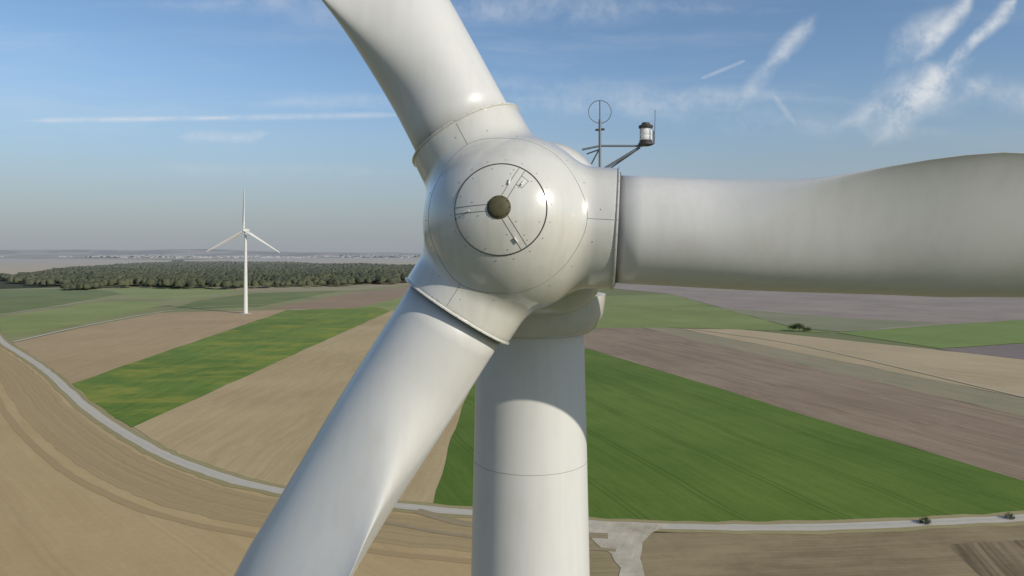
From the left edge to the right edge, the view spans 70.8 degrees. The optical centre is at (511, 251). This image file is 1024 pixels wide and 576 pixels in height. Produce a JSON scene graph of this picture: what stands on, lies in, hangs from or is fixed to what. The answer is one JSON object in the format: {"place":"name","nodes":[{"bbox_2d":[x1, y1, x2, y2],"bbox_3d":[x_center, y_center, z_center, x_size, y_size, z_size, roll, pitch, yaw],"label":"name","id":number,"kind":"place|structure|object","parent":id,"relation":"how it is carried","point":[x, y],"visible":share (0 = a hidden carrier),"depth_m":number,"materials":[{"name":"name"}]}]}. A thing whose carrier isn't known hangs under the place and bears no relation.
{"place":"outdoors","nodes":[
{"label":"outdoors","id":0,"kind":"place"},
{"bbox_2d":[0,299,108,314],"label":"dirt track","id":1,"kind":"structure","parent":0,"point":[49,307],"depth_m":845.36,"materials":[{"name":"brown soil"}]},
{"bbox_2d":[0,289,119,313],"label":"meadow","id":2,"kind":"structure","parent":0,"point":[14,300],"depth_m":1027.66,"materials":[{"name":"green plant"}]},
{"bbox_2d":[0,302,157,335],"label":"meadow","id":3,"kind":"structure","parent":0,"point":[17,325],"depth_m":735.95,"materials":[{"name":"green plant"}]},
{"bbox_2d":[0,258,171,274],"bbox_3d":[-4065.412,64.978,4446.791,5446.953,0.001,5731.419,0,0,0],"label":"stubble field","id":4,"kind":"structure","parent":0,"point":[11,266],"depth_m":4068.38,"materials":[{"name":"grey"}]},
{"bbox_2d":[12,304,263,341],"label":"dirt track","id":5,"kind":"structure","parent":0,"point":[100,322],"depth_m":632.64,"materials":[{"name":"brown soil"}]},
{"bbox_2d":[13,309,291,382],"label":"stubble field","id":6,"kind":"structure","parent":0,"point":[77,355],"depth_m":533.69,"materials":[{"name":"beige plant"}]},
{"bbox_2d":[106,287,238,298],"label":"meadow","id":7,"kind":"structure","parent":0,"point":[163,293],"depth_m":1154.33,"materials":[{"name":"green plant"}]},
{"bbox_2d":[0,284,410,341],"bbox_3d":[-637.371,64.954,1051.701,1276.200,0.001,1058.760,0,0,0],"label":"meadow","id":8,"kind":"structure","parent":0,"point":[166,305],"depth_m":908.10,"materials":[{"name":"green plant"}]},
{"bbox_2d":[0,249,420,255],"bbox_3d":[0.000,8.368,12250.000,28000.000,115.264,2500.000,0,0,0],"label":"hills","id":9,"kind":"structure","parent":0,"point":[211,252],"depth_m":11689.35,"materials":[{"name":"grey"}]},
{"bbox_2d":[72,307,388,426],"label":"crop field","id":10,"kind":"structure","parent":0,"point":[133,394],"depth_m":422.45,"materials":[{"name":"green plant"}]},
{"bbox_2d":[0,347,471,575],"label":"stubble field","id":11,"kind":"structure","parent":0,"point":[54,521],"depth_m":165.52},
{"bbox_2d":[0,348,471,551],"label":"headland","id":12,"kind":"structure","parent":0,"point":[52,418],"depth_m":207.39,"materials":[{"name":"soil"}]},
{"bbox_2d":[0,397,470,563],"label":"wheel track","id":13,"kind":"structure","parent":12,"relation":"on","point":[31,443],"depth_m":182.20,"materials":[{"name":"soil"}]},
{"bbox_2d":[172,291,336,309],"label":"meadow","id":14,"kind":"structure","parent":0,"point":[257,299],"depth_m":963.74,"materials":[{"name":"green plant"}]},
{"bbox_2d":[183,258,418,264],"bbox_3d":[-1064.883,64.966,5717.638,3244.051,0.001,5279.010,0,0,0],"label":"stubble field","id":15,"kind":"structure","parent":0,"point":[402,261],"depth_m":5503.34,"materials":[{"name":"grey"}]},
{"bbox_2d":[134,311,468,502],"bbox_3d":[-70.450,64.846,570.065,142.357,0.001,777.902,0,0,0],"label":"stubble field","id":16,"kind":"structure","parent":0,"point":[265,423],"depth_m":280.42,"materials":[{"name":"beige plant"}]},
{"bbox_2d":[207,284,409,292],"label":"ploughed field","id":17,"kind":"structure","parent":0,"point":[266,289],"depth_m":1279.88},
{"bbox_2d":[265,286,409,308],"bbox_3d":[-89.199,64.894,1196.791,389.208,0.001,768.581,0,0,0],"label":"ploughed field","id":18,"kind":"structure","parent":0,"point":[357,299],"depth_m":963.38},
{"bbox_2d":[359,297,402,309],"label":"meadow","id":19,"kind":"structure","parent":0,"point":[392,304],"depth_m":889.65,"materials":[{"name":"green plant"}]},
{"bbox_2d":[371,252,421,253],"bbox_3d":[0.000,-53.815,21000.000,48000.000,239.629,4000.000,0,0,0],"label":"hills","id":20,"kind":"structure","parent":0,"point":[397,252],"depth_m":20679.98,"materials":[{"name":"grey"}]},
{"bbox_2d":[384,521,615,551],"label":"dirt track","id":21,"kind":"structure","parent":0,"point":[463,535],"depth_m":165.80,"materials":[{"name":"brown soil"}]},
{"bbox_2d":[412,508,607,538],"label":"dirt track","id":22,"kind":"structure","parent":0,"point":[430,514],"depth_m":173.25,"materials":[{"name":"brown soil"}]},
{"bbox_2d":[0,333,1023,534],"bbox_3d":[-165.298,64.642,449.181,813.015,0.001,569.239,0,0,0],"label":"grass verge","id":23,"kind":"object","parent":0,"point":[73,403],"depth_m":177.98,"materials":[{"name":"green plant"}]},
{"bbox_2d":[0,336,1023,530],"bbox_3d":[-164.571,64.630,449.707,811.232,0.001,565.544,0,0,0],"label":"gravel road","id":24,"kind":"structure","parent":0,"point":[97,414],"depth_m":180.01,"materials":[{"name":"grey gravel"}]},
{"bbox_2d":[0,256,1023,532],"bbox_3d":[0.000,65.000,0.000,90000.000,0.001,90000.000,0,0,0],"label":"ground","id":25,"kind":"structure","parent":0,"point":[4,284],"depth_m":1215.60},
{"bbox_2d":[60,280,104,288],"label":"forest","id":26,"kind":"object","parent":25,"relation":"on","point":[83,284],"visible":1,"depth_m":1227.04,"materials":[{"name":"green plant"}]},
{"bbox_2d":[85,255,193,256],"bbox_3d":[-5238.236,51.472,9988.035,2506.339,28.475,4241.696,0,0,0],"label":"forest","id":27,"kind":"object","parent":25,"relation":"on","point":[140,256],"visible":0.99,"depth_m":8946.37,"materials":[{"name":"plant"}]},
{"bbox_2d":[0,256,335,256],"bbox_3d":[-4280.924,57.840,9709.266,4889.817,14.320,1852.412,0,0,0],"label":"distant village","id":28,"kind":"object","parent":25,"relation":"on","point":[186,256],"visible":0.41,"depth_m":9465.07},
{"bbox_2d":[0,261,415,286],"bbox_3d":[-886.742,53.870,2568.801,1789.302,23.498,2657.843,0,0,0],"label":"forest","id":29,"kind":"object","parent":25,"relation":"on","point":[215,273],"visible":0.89,"depth_m":1609.58,"materials":[{"name":"green plant"}]},
{"bbox_2d":[206,190,279,313],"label":"wind turbine","id":30,"kind":"object","parent":25,"relation":"on","point":[245,296],"visible":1,"depth_m":757.79,"materials":[{"name":"paint"}]},
{"bbox_2d":[114,256,408,258],"bbox_3d":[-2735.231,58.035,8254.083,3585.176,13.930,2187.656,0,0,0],"label":"distant village","id":31,"kind":"object","parent":25,"relation":"on","point":[238,257],"visible":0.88,"depth_m":8137.83,"materials":[{"name":"white"}]},
{"bbox_2d":[340,255,420,256],"bbox_3d":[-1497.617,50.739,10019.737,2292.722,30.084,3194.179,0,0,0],"label":"forest","id":32,"kind":"object","parent":25,"relation":"on","point":[382,255],"visible":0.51,"depth_m":9108.06,"materials":[{"name":"plant"}]},
{"bbox_2d":[234,0,1023,575],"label":"wind turbine","id":33,"kind":"object","parent":25,"relation":"on","point":[534,244],"visible":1,"depth_m":12.68,"materials":[{"name":"metal"}]},
{"bbox_2d":[916,516,931,523],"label":"bush","id":34,"kind":"object","parent":25,"relation":"on","point":[927,519],"visible":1,"depth_m":171.37,"materials":[{"name":"green plant"}]},
{"bbox_2d":[1003,512,1017,519],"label":"bush","id":35,"kind":"object","parent":25,"relation":"on","point":[1009,515],"visible":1,"depth_m":174.64,"materials":[{"name":"green plant"}]},
{"bbox_2d":[0,0,1023,252],"label":"sky","id":36,"kind":"structure","parent":0,"point":[125,124],"materials":[{"name":"blue"}]},
{"bbox_2d":[589,538,620,575],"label":"stubble field","id":37,"kind":"structure","parent":0,"point":[602,563],"depth_m":149.55,"materials":[{"name":"beige plant"}]},
{"bbox_2d":[589,522,670,575],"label":"gravel yard","id":38,"kind":"structure","parent":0,"point":[625,540],"depth_m":161.26,"materials":[{"name":"grey gravel"}]},
{"bbox_2d":[596,294,831,332],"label":"meadow","id":39,"kind":"structure","parent":0,"point":[651,311],"depth_m":723.07,"materials":[{"name":"green plant"}]},
{"bbox_2d":[787,323,797,330],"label":"tree","id":40,"kind":"object","parent":39,"relation":"on","point":[792,326],"visible":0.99,"depth_m":590.80,"materials":[{"name":"green plant"}]},
{"bbox_2d":[793,323,806,331],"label":"tree","id":41,"kind":"object","parent":39,"relation":"on","point":[799,325],"visible":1,"depth_m":587.27,"materials":[{"name":"green plant"}]},
{"bbox_2d":[433,349,1023,521],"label":"crop field","id":42,"kind":"structure","parent":0,"point":[663,446],"depth_m":218.60,"materials":[{"name":"green plant"}]},
{"bbox_2d":[584,328,1023,480],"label":"ploughed field","id":43,"kind":"structure","parent":0,"point":[983,437],"depth_m":318.52,"materials":[{"name":"brown soil"}]},
{"bbox_2d":[614,283,1023,331],"bbox_3d":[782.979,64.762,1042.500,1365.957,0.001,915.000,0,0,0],"label":"fallow field","id":44,"kind":"structure","parent":0,"point":[946,310],"depth_m":888.17,"materials":[{"name":"soil"}]},
{"bbox_2d":[722,308,935,331],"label":"meadow","id":45,"kind":"structure","parent":0,"point":[838,324],"depth_m":670.80,"materials":[{"name":"green plant"}]},
{"bbox_2d":[640,525,1023,575],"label":"ploughed field","id":46,"kind":"structure","parent":0,"point":[927,552],"depth_m":154.48,"materials":[{"name":"brown soil"}]},
{"bbox_2d":[646,328,1023,415],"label":"ploughed field","id":47,"kind":"structure","parent":0,"point":[999,401],"depth_m":377.77,"materials":[{"name":"brown soil"}]},
{"bbox_2d":[685,329,1023,397],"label":"stubble field","id":48,"kind":"structure","parent":0,"point":[1005,374],"depth_m":437.99,"materials":[{"name":"beige plant"}]},
{"bbox_2d":[695,329,1023,396],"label":"dirt track","id":49,"kind":"structure","parent":0,"point":[886,364],"depth_m":405.96,"materials":[{"name":"brown soil"}]},
{"bbox_2d":[836,320,1023,347],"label":"meadow","id":50,"kind":"structure","parent":0,"point":[972,334],"depth_m":564.99,"materials":[{"name":"green plant"}]},
{"bbox_2d":[939,344,1023,358],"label":"ploughed field","id":51,"kind":"structure","parent":0,"point":[1015,351],"depth_m":473.13,"materials":[{"name":"soil"}]},
{"bbox_2d":[947,540,1023,575],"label":"ploughed field","id":52,"kind":"structure","parent":0,"point":[1000,558],"depth_m":152.93,"materials":[{"name":"brown soil"}]}
]}

